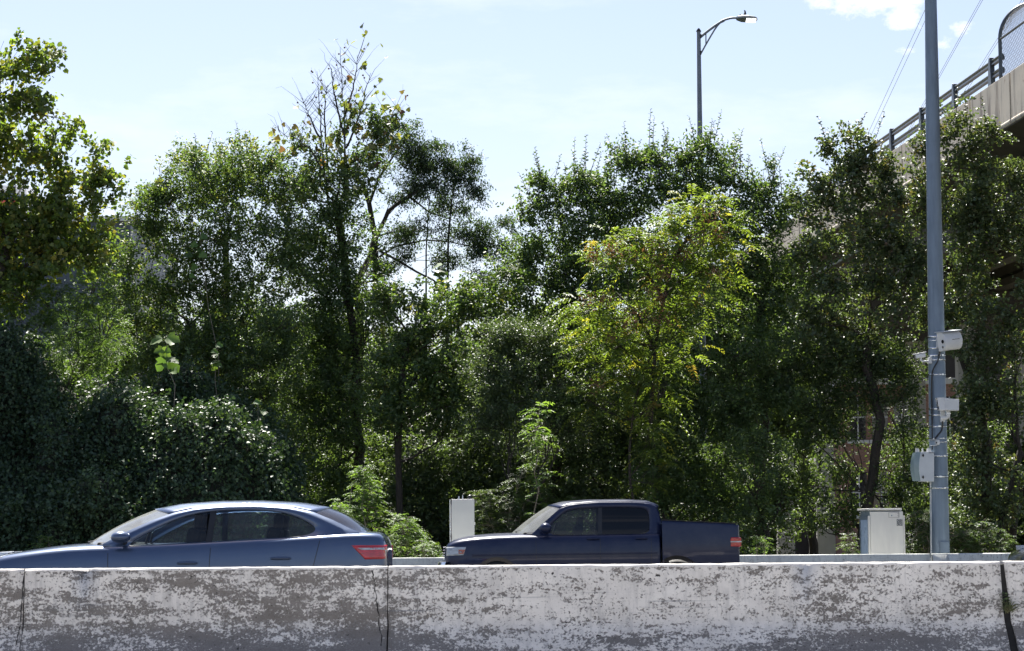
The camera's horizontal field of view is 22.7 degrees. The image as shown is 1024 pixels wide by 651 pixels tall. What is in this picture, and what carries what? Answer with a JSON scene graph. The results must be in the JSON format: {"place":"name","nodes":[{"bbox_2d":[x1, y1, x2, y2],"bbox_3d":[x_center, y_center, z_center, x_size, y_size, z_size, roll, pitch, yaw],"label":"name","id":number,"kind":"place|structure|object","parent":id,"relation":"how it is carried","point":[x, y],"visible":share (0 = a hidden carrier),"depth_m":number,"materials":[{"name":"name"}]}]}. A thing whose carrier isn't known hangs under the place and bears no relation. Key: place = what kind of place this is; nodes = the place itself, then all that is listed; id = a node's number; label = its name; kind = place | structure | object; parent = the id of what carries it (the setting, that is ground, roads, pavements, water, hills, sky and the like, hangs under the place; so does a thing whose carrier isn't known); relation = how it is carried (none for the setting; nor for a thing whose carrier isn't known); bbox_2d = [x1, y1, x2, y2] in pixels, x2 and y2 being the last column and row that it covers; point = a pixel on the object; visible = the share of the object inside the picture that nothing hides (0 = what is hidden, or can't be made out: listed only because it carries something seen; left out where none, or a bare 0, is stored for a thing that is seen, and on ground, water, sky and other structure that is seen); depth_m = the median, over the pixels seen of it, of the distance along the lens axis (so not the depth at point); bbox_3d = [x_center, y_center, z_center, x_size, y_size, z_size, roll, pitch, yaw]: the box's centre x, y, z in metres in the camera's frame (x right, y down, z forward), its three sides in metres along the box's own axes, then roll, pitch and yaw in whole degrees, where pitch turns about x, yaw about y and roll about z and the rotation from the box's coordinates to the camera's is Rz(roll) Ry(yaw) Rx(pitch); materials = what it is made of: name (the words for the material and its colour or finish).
{"place":"outdoors","nodes":[
{"label":"outdoors","id":0,"kind":"place"},
{"bbox_2d":[0,185,180,392],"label":"warehouse","id":1,"kind":"structure","parent":0,"point":[68,278],"depth_m":84.48,"materials":[{"name":"blue metal"}]},
{"bbox_2d":[0,0,1023,451],"label":"sky","id":2,"kind":"structure","parent":0,"point":[514,79],"materials":[{"name":"blue"}]},
{"label":"ground","id":3,"kind":"structure","parent":0,"visible":0},
{"bbox_2d":[26,535,57,549],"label":"young sapling","id":4,"kind":"object","parent":3,"relation":"on","point":[41,545],"visible":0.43,"depth_m":52.62,"materials":[{"name":"green plant"}]},
{"bbox_2d":[0,27,135,326],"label":"poplar tree","id":5,"kind":"object","parent":3,"relation":"on","point":[51,216],"visible":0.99,"depth_m":57.34,"materials":[{"name":"green plant"}]},
{"bbox_2d":[0,269,137,397],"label":"honey locust tree","id":6,"kind":"object","parent":3,"relation":"on","point":[85,338],"visible":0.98,"depth_m":56.68,"materials":[{"name":"green plant"}]},
{"bbox_2d":[0,452,169,551],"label":"vine thicket","id":7,"kind":"object","parent":3,"relation":"on","point":[89,509],"visible":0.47,"depth_m":53.42,"materials":[{"name":"green plant"}]},
{"bbox_2d":[0,308,181,543],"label":"vine thicket","id":8,"kind":"object","parent":3,"relation":"on","point":[46,431],"visible":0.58,"depth_m":55.50,"materials":[{"name":"green plant"}]},
{"bbox_2d":[43,304,200,397],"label":"background tree","id":9,"kind":"object","parent":3,"relation":"on","point":[116,368],"visible":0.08,"depth_m":75.59,"materials":[{"name":"green plant"}]},
{"bbox_2d":[150,332,179,417],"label":"sycamore seedling","id":10,"kind":"object","parent":3,"relation":"on","point":[167,360],"visible":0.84,"depth_m":55.64,"materials":[{"name":"green plant"}]},
{"bbox_2d":[65,128,331,393],"bbox_3d":[-7.535,0.803,61.169,6.395,11.207,3.058,0,-5,0],"label":"maple tree","id":11,"kind":"object","parent":3,"relation":"on","point":[157,194],"visible":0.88,"depth_m":61.17,"materials":[{"name":"green plant"}]},
{"bbox_2d":[184,233,218,376],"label":"sycamore seedling","id":12,"kind":"object","parent":3,"relation":"on","point":[202,254],"visible":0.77,"depth_m":60.30,"materials":[{"name":"green plant"}]},
{"bbox_2d":[115,387,313,541],"bbox_3d":[-6.756,3.879,55.312,4.957,5.280,4.466,0,-5,0],"label":"vine thicket","id":13,"kind":"object","parent":3,"relation":"on","point":[216,452],"visible":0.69,"depth_m":54.77,"materials":[{"name":"green plant"}]},
{"bbox_2d":[211,341,222,399],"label":"sycamore seedling","id":14,"kind":"object","parent":3,"relation":"on","point":[215,365],"visible":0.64,"depth_m":57.11,"materials":[{"name":"green plant"}]},
{"bbox_2d":[120,283,332,453],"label":"boxelder tree","id":15,"kind":"object","parent":3,"relation":"on","point":[261,358],"visible":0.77,"depth_m":59.99,"materials":[{"name":"green plant"}]},
{"bbox_2d":[134,341,324,535],"bbox_3d":[-6.463,3.409,57.576,4.522,6.294,4.200,0,-5,0],"label":"vine thicket","id":16,"kind":"object","parent":3,"relation":"on","point":[188,382],"visible":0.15,"depth_m":57.85,"materials":[{"name":"green plant"}]},
{"bbox_2d":[165,124,296,380],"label":"maple tree","id":17,"kind":"object","parent":3,"relation":"on","point":[287,157],"visible":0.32,"depth_m":63.57,"materials":[{"name":"green plant"}]},
{"bbox_2d":[194,287,307,413],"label":"background tree","id":18,"kind":"object","parent":3,"relation":"on","point":[239,332],"visible":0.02,"depth_m":79.82,"materials":[{"name":"green plant"}]},
{"bbox_2d":[253,399,268,428],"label":"sycamore seedling","id":19,"kind":"object","parent":3,"relation":"on","point":[263,412],"visible":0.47,"depth_m":56.45,"materials":[{"name":"green plant"}]},
{"bbox_2d":[235,294,409,468],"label":"background tree","id":20,"kind":"object","parent":3,"relation":"on","point":[370,416],"visible":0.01,"depth_m":73.86,"materials":[{"name":"green plant"}]},
{"bbox_2d":[243,23,411,504],"bbox_3d":[-4.596,-0.518,62.528,4.359,14.004,3.364,0,-5,0],"label":"sycamore tree","id":21,"kind":"object","parent":3,"relation":"on","point":[330,361],"visible":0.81,"depth_m":62.13,"materials":[{"name":"green plant"}]},
{"bbox_2d":[295,485,391,534],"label":"shrub","id":22,"kind":"object","parent":3,"relation":"on","point":[344,498],"visible":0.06,"depth_m":59.66,"materials":[{"name":"green plant"}]},
{"bbox_2d":[326,498,361,520],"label":"young sapling","id":23,"kind":"object","parent":3,"relation":"on","point":[340,508],"visible":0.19,"depth_m":52.73,"materials":[{"name":"green plant"}]},
{"bbox_2d":[296,416,426,552],"bbox_3d":[-3.653,4.824,64.872,4.549,5.076,3.858,0,-5,-8],"label":"shrub","id":24,"kind":"object","parent":3,"relation":"on","point":[380,451],"visible":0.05,"depth_m":64.55,"materials":[{"name":"green plant"}]},
{"bbox_2d":[342,464,399,547],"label":"young sapling","id":25,"kind":"object","parent":3,"relation":"on","point":[365,484],"visible":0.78,"depth_m":53.34,"materials":[{"name":"green plant"}]},
{"bbox_2d":[363,328,436,470],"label":"background tree","id":26,"kind":"object","parent":3,"relation":"on","point":[408,377],"visible":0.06,"depth_m":77.14,"materials":[{"name":"green plant"}]},
{"bbox_2d":[382,513,432,557],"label":"young sapling","id":27,"kind":"object","parent":3,"relation":"on","point":[407,537],"visible":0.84,"depth_m":52.98,"materials":[{"name":"green plant"}]},
{"bbox_2d":[366,434,463,537],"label":"shrub","id":28,"kind":"object","parent":3,"relation":"on","point":[386,476],"visible":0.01,"depth_m":65.47,"materials":[{"name":"green plant"}]},
{"bbox_2d":[393,557,444,565],"bbox_3d":[-2.865,4.968,50.059,9.009,0.813,0.610,0,-5,0],"label":"concrete barrier","id":29,"kind":"object","parent":3,"relation":"on","point":[415,561],"visible":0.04,"depth_m":50.00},
{"bbox_2d":[366,502,479,557],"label":"shrub","id":30,"kind":"object","parent":3,"relation":"on","point":[411,546],"visible":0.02,"depth_m":60.24,"materials":[{"name":"green plant"}]},
{"bbox_2d":[407,538,443,557],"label":"young sapling","id":31,"kind":"object","parent":3,"relation":"on","point":[429,549],"visible":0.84,"depth_m":52.35,"materials":[{"name":"green plant"}]},
{"bbox_2d":[427,263,449,535],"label":"sycamore seedling","id":32,"kind":"object","parent":3,"relation":"on","point":[440,272],"visible":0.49,"depth_m":60.78,"materials":[{"name":"green plant"}]},
{"bbox_2d":[336,248,544,557],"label":"mulberry tree","id":33,"kind":"object","parent":3,"relation":"on","point":[407,342],"visible":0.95,"depth_m":58.87,"materials":[{"name":"green plant"}]},
{"bbox_2d":[380,426,509,555],"bbox_3d":[-1.563,4.582,63.567,3.958,4.374,4.846,-3,-5,22],"label":"shrub","id":34,"kind":"object","parent":3,"relation":"on","point":[442,445],"visible":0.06,"depth_m":63.47,"materials":[{"name":"green plant"}]},
{"bbox_2d":[354,114,539,530],"bbox_3d":[-1.596,0.603,63.662,4.766,11.930,1.708,0,-5,0],"label":"black locust tree","id":35,"kind":"object","parent":3,"relation":"on","point":[421,163],"visible":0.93,"depth_m":63.87,"materials":[{"name":"green plant"}]},
{"bbox_2d":[405,332,495,451],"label":"background tree","id":36,"kind":"object","parent":3,"relation":"on","point":[466,340],"visible":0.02,"depth_m":73.64,"materials":[{"name":"green plant"}]},
{"bbox_2d":[449,495,474,541],"bbox_3d":[-0.985,4.464,51.638,0.582,2.067,0.600,0,-5,0],"label":"equipment cabinet","id":37,"kind":"object","parent":3,"relation":"on","point":[462,517],"visible":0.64,"depth_m":51.46,"materials":[{"name":"metal"}]},
{"bbox_2d":[412,406,537,496],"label":"shrub","id":38,"kind":"object","parent":3,"relation":"on","point":[476,434],"visible":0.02,"depth_m":65.37,"materials":[{"name":"green plant"}]},
{"bbox_2d":[362,416,603,555],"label":"mulberry tree","id":39,"kind":"object","parent":3,"relation":"on","point":[416,479],"visible":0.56,"depth_m":59.62,"materials":[{"name":"green plant"}]},
{"bbox_2d":[437,498,529,556],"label":"shrub","id":40,"kind":"object","parent":3,"relation":"on","point":[489,528],"depth_m":59.17,"materials":[{"name":"green plant"}]},
{"bbox_2d":[449,377,546,445],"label":"background tree","id":41,"kind":"object","parent":3,"relation":"on","point":[507,400],"depth_m":69.44,"materials":[{"name":"green plant"}]},
{"bbox_2d":[464,468,543,534],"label":"young sapling","id":42,"kind":"object","parent":3,"relation":"on","point":[488,513],"visible":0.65,"depth_m":54.26,"materials":[{"name":"green plant"}]},
{"bbox_2d":[436,297,575,446],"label":"background tree","id":43,"kind":"object","parent":3,"relation":"on","point":[475,336],"visible":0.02,"depth_m":79.70,"materials":[{"name":"green plant"}]},
{"bbox_2d":[455,408,590,517],"bbox_3d":[0.547,4.458,64.785,5.038,5.280,3.851,1,-5,-16],"label":"shrub","id":44,"kind":"object","parent":3,"relation":"on","point":[513,460],"visible":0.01,"depth_m":64.33,"materials":[{"name":"green plant"}]},
{"bbox_2d":[436,308,639,532],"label":"buckthorn tree","id":45,"kind":"object","parent":3,"relation":"on","point":[525,366],"visible":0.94,"depth_m":56.81,"materials":[{"name":"green plant"}]},
{"bbox_2d":[512,401,566,521],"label":"young sapling","id":46,"kind":"object","parent":3,"relation":"on","point":[538,439],"visible":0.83,"depth_m":54.21,"materials":[{"name":"green plant"}]},
{"bbox_2d":[497,497,595,533],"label":"shrub","id":47,"kind":"object","parent":3,"relation":"on","point":[588,527],"visible":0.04,"depth_m":59.36,"materials":[{"name":"green plant"}]},
{"bbox_2d":[512,487,593,533],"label":"young sapling","id":48,"kind":"object","parent":3,"relation":"on","point":[564,521],"visible":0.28,"depth_m":54.68,"materials":[{"name":"green plant"}]},
{"bbox_2d":[487,135,652,532],"bbox_3d":[1.312,0.846,60.304,4.332,10.796,2.740,0,-5,0],"label":"elm tree","id":49,"kind":"object","parent":3,"relation":"on","point":[561,279],"visible":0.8,"depth_m":60.20,"materials":[{"name":"green plant"}]},
{"bbox_2d":[517,295,688,426],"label":"background tree","id":50,"kind":"object","parent":3,"relation":"on","point":[592,374],"visible":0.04,"depth_m":74.00,"materials":[{"name":"green plant"}]},
{"bbox_2d":[531,367,689,533],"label":"privet tree","id":51,"kind":"object","parent":3,"relation":"on","point":[598,488],"visible":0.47,"depth_m":59.08,"materials":[{"name":"green plant"}]},
{"bbox_2d":[574,424,681,521],"bbox_3d":[2.698,4.650,64.897,3.858,5.420,4.549,1,-5,-20],"label":"shrub","id":52,"kind":"object","parent":3,"relation":"on","point":[627,472],"depth_m":63.84,"materials":[{"name":"green plant"}]},
{"bbox_2d":[612,266,697,423],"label":"background tree","id":53,"kind":"object","parent":3,"relation":"on","point":[642,291],"visible":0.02,"depth_m":77.10,"materials":[{"name":"green plant"}]},
{"bbox_2d":[544,183,771,501],"bbox_3d":[3.227,1.350,55.887,5.017,8.969,1.793,0,-5,0],"label":"tree of heaven","id":54,"kind":"object","parent":3,"relation":"on","point":[657,317],"visible":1,"depth_m":55.93,"materials":[{"name":"green plant"}]},
{"bbox_2d":[581,108,758,501],"bbox_3d":[3.605,0.482,60.513,4.733,11.509,3.228,0,-5,0],"label":"elm tree","id":55,"kind":"object","parent":3,"relation":"on","point":[645,157],"visible":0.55,"depth_m":60.77,"materials":[{"name":"green plant"}]},
{"bbox_2d":[660,501,747,554],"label":"shrub","id":56,"kind":"object","parent":3,"relation":"on","point":[694,519],"visible":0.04,"depth_m":59.03,"materials":[{"name":"green plant"}]},
{"bbox_2d":[605,307,821,527],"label":"privet tree","id":57,"kind":"object","parent":3,"relation":"on","point":[728,411],"visible":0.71,"depth_m":58.22,"materials":[{"name":"green plant"}]},
{"bbox_2d":[696,14,756,450],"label":"street lamp","id":58,"kind":"object","parent":3,"relation":"on","point":[746,18],"visible":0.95,"depth_m":66.81,"materials":[{"name":"metal"}]},
{"bbox_2d":[672,489,780,554],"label":"shrub","id":59,"kind":"object","parent":3,"relation":"on","point":[742,552],"depth_m":59.93,"materials":[{"name":"green plant"}]},
{"bbox_2d":[662,437,797,554],"bbox_3d":[5.189,4.801,64.859,4.846,4.025,3.958,-1,-5,10],"label":"shrub","id":60,"kind":"object","parent":3,"relation":"on","point":[742,482],"visible":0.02,"depth_m":64.69,"materials":[{"name":"green plant"}]},
{"bbox_2d":[659,255,813,443],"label":"background tree","id":61,"kind":"object","parent":3,"relation":"on","point":[716,339],"visible":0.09,"depth_m":73.03,"materials":[{"name":"green plant"}]},
{"bbox_2d":[693,417,822,551],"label":"shrub","id":62,"kind":"object","parent":3,"relation":"on","point":[779,463],"visible":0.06,"depth_m":66.34,"materials":[{"name":"green plant"}]},
{"bbox_2d":[748,535,775,554],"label":"young sapling","id":63,"kind":"object","parent":3,"relation":"on","point":[762,543],"visible":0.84,"depth_m":52.45,"materials":[{"name":"green plant"}]},
{"bbox_2d":[678,138,848,553],"bbox_3d":[6.002,0.855,60.209,3.741,10.669,2.835,0,-5,-10],"label":"elm tree","id":64,"kind":"object","parent":3,"relation":"on","point":[760,194],"visible":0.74,"depth_m":60.17,"materials":[{"name":"green plant"}]},
{"bbox_2d":[716,417,813,554],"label":"privet tree","id":65,"kind":"object","parent":3,"relation":"on","point":[753,499],"visible":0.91,"depth_m":56.76,"materials":[{"name":"green plant"}]},
{"bbox_2d":[755,286,874,554],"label":"background tree","id":66,"kind":"object","parent":3,"relation":"on","point":[813,541],"visible":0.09,"depth_m":77.63,"materials":[{"name":"green plant"}]},
{"bbox_2d":[740,554,929,562],"bbox_3d":[4.958,4.907,50.059,6.636,0.813,0.610,0,-5,0],"label":"concrete barrier","id":67,"kind":"object","parent":3,"relation":"on","point":[839,558],"visible":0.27,"depth_m":50.00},
{"bbox_2d":[732,314,952,552],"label":"privet tree","id":68,"kind":"object","parent":3,"relation":"on","point":[836,365],"visible":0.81,"depth_m":58.80,"materials":[{"name":"green plant"}]},
{"bbox_2d":[758,111,927,553],"bbox_3d":[7.995,0.513,58.987,4.087,11.142,2.844,2,-6,-24],"label":"pear tree","id":69,"kind":"object","parent":3,"relation":"on","point":[852,168],"visible":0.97,"depth_m":59.17,"materials":[{"name":"green plant"}]},
{"bbox_2d":[835,533,859,553],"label":"young sapling","id":70,"kind":"object","parent":3,"relation":"on","point":[845,545],"visible":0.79,"depth_m":52.72,"materials":[{"name":"green plant"}]},
{"bbox_2d":[682,63,1023,554],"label":"overpass","id":71,"kind":"object","parent":3,"relation":"on","point":[1003,98],"visible":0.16,"depth_m":84.91,"materials":[{"name":"concrete"}]},
{"bbox_2d":[795,53,1004,212],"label":"bridge railing","id":72,"kind":"object","parent":71,"relation":"on","point":[992,76],"visible":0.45,"depth_m":70.72,"materials":[{"name":"metal"}]},
{"bbox_2d":[998,3,1023,78],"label":"chain link fence","id":73,"kind":"object","parent":71,"relation":"on","point":[1014,10],"visible":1,"depth_m":64.58,"materials":[{"name":"metal"}]},
{"bbox_2d":[857,508,904,553],"bbox_3d":[7.468,4.556,51.472,0.840,1.721,0.730,1,-5,-11],"label":"equipment cabinet","id":74,"kind":"object","parent":3,"relation":"on","point":[882,530],"visible":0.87,"depth_m":51.20,"materials":[{"name":"metal"}]},
{"bbox_2d":[833,377,987,553],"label":"brick building","id":75,"kind":"structure","parent":3,"relation":"on","point":[863,423],"depth_m":101.98,"materials":[{"name":"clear brick"}]},
{"bbox_2d":[850,472,866,518],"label":"window","id":76,"kind":"structure","parent":75,"relation":"in","point":[863,487],"depth_m":101.77,"materials":[{"name":"grey glass"}]},
{"bbox_2d":[848,398,868,443],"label":"window","id":77,"kind":"structure","parent":75,"relation":"in","point":[862,423],"depth_m":102.00,"materials":[{"name":"grey glass"}]},
{"bbox_2d":[870,400,890,442],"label":"window","id":78,"kind":"structure","parent":75,"relation":"in","point":[886,416],"depth_m":102.02,"materials":[{"name":"grey glass"}]},
{"bbox_2d":[874,472,888,507],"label":"window","id":79,"kind":"structure","parent":75,"relation":"in","point":[876,502],"depth_m":101.75,"materials":[{"name":"grey glass"}]},
{"bbox_2d":[894,398,907,442],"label":"window","id":80,"kind":"structure","parent":75,"relation":"in","point":[896,418],"depth_m":102.05,"materials":[{"name":"grey glass"}]},
{"bbox_2d":[904,508,929,553],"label":"young sapling","id":81,"kind":"object","parent":3,"relation":"on","point":[922,527],"visible":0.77,"depth_m":53.01,"materials":[{"name":"green plant"}]},
{"bbox_2d":[844,407,1010,553],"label":"shrub","id":82,"kind":"object","parent":3,"relation":"on","point":[925,448],"visible":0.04,"depth_m":67.02,"materials":[{"name":"green plant"}]},
{"bbox_2d":[925,0,949,560],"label":"camera pole","id":83,"kind":"object","parent":3,"relation":"on","point":[939,514],"visible":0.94,"depth_m":52.15,"materials":[{"name":"metal"}]},
{"bbox_2d":[910,448,933,481],"bbox_3d":[8.308,2.825,51.724,0.459,0.685,0.366,0,-5,0],"label":"control box","id":84,"kind":"object","parent":83,"relation":"attached to","point":[922,466],"visible":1,"depth_m":51.58,"materials":[{"name":"grey paint"}]},
{"bbox_2d":[910,452,920,480],"bbox_3d":[8.175,2.866,51.729,0.191,0.594,0.308,0,-5,0],"label":"side door","id":85,"kind":"structure","parent":84,"relation":"in","point":[914,465],"depth_m":51.64,"materials":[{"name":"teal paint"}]},
{"bbox_2d":[912,352,931,363],"bbox_3d":[8.354,0.660,51.976,0.414,0.230,0.325,0,-5,0],"label":"bullet camera","id":86,"kind":"object","parent":83,"relation":"attached to","point":[921,355],"visible":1,"depth_m":51.85,"materials":[{"name":"paint"}]},
{"bbox_2d":[931,352,939,449],"bbox_3d":[8.631,1.501,51.852,0.253,2.044,0.114,-4,-6,33],"label":"cable","id":87,"kind":"object","parent":83,"relation":"attached to","point":[931,399],"visible":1,"depth_m":51.89,"materials":[{"name":"black plastic"}]},
{"bbox_2d":[935,397,958,421],"bbox_3d":[8.819,1.707,51.692,0.455,0.482,0.384,0,-5,0],"label":"enforcement camera","id":88,"kind":"object","parent":83,"relation":"attached to","point":[947,405],"visible":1,"depth_m":51.57,"materials":[{"name":"paint"}]},
{"bbox_2d":[934,330,962,351],"bbox_3d":[8.856,0.300,51.865,0.502,0.460,0.416,2,-6,-28],"label":"speed camera","id":89,"kind":"object","parent":83,"relation":"attached to","point":[946,340],"visible":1,"depth_m":51.73,"materials":[{"name":"paint"}]},
{"bbox_2d":[890,87,1023,551],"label":"pear tree","id":90,"kind":"object","parent":3,"relation":"on","point":[970,217],"visible":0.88,"depth_m":59.30,"materials":[{"name":"green plant"}]},
{"bbox_2d":[905,505,1023,553],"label":"shrub","id":91,"kind":"object","parent":3,"relation":"on","point":[964,510],"visible":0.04,"depth_m":59.42,"materials":[{"name":"green plant"}]},
{"bbox_2d":[911,440,1021,552],"bbox_3d":[11.966,4.844,65.054,4.846,3.850,3.958,4,-7,-41],"label":"shrub","id":92,"kind":"object","parent":3,"relation":"on","point":[953,503],"visible":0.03,"depth_m":64.31,"materials":[{"name":"green plant"}]},
{"bbox_2d":[931,553,1009,561],"bbox_3d":[12.733,4.846,50.059,8.988,0.813,0.610,0,-5,0],"label":"concrete barrier","id":93,"kind":"object","parent":3,"relation":"on","point":[959,557],"visible":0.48,"depth_m":50.00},
{"bbox_2d":[918,232,1023,552],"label":"pear tree","id":94,"kind":"object","parent":3,"relation":"on","point":[1002,503],"visible":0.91,"depth_m":57.84,"materials":[{"name":"green plant"}]},
{"bbox_2d":[949,518,1019,553],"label":"young sapling","id":95,"kind":"object","parent":3,"relation":"on","point":[966,542],"visible":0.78,"depth_m":52.90,"materials":[{"name":"green plant"}]},
{"bbox_2d":[953,414,1023,552],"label":"shrub","id":96,"kind":"object","parent":3,"relation":"on","point":[1006,436],"visible":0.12,"depth_m":65.72,"materials":[{"name":"green plant"}]},
{"label":"road","id":97,"kind":"structure","parent":0,"visible":0},
{"bbox_2d":[0,569,24,650],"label":"concrete barrier","id":98,"kind":"object","parent":97,"relation":"on","point":[11,582],"visible":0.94,"depth_m":20.47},
{"bbox_2d":[0,500,392,568],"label":"sedan","id":99,"kind":"object","parent":97,"relation":"on","point":[336,538],"visible":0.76,"depth_m":29.24,"materials":[{"name":"blue metal"}]},
{"bbox_2d":[16,566,388,650],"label":"concrete barrier","id":100,"kind":"object","parent":97,"relation":"on","point":[321,608],"visible":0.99,"depth_m":20.47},
{"bbox_2d":[437,499,741,564],"bbox_3d":[1.444,4.131,46.921,5.628,1.860,2.180,0,-5,0],"label":"pickup truck","id":101,"kind":"object","parent":97,"relation":"on","point":[628,531],"visible":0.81,"depth_m":46.02,"materials":[{"name":"blue paint"}]},
{"bbox_2d":[388,561,1017,650],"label":"concrete barrier","id":102,"kind":"object","parent":97,"relation":"on","point":[881,606],"visible":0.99,"depth_m":20.47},
{"bbox_2d":[996,592,1021,613],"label":"joint weed","id":103,"kind":"object","parent":102,"relation":"on","point":[1006,606],"visible":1,"depth_m":20.45,"materials":[{"name":"green plant"}]},
{"bbox_2d":[1000,561,1023,650],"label":"concrete barrier","id":104,"kind":"object","parent":97,"relation":"on","point":[1014,573],"visible":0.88,"depth_m":20.48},
{"bbox_2d":[1007,545,1023,560],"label":"sedan","id":105,"kind":"object","parent":97,"relation":"on","point":[1017,554],"visible":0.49,"depth_m":47.51,"materials":[{"name":"paint"}]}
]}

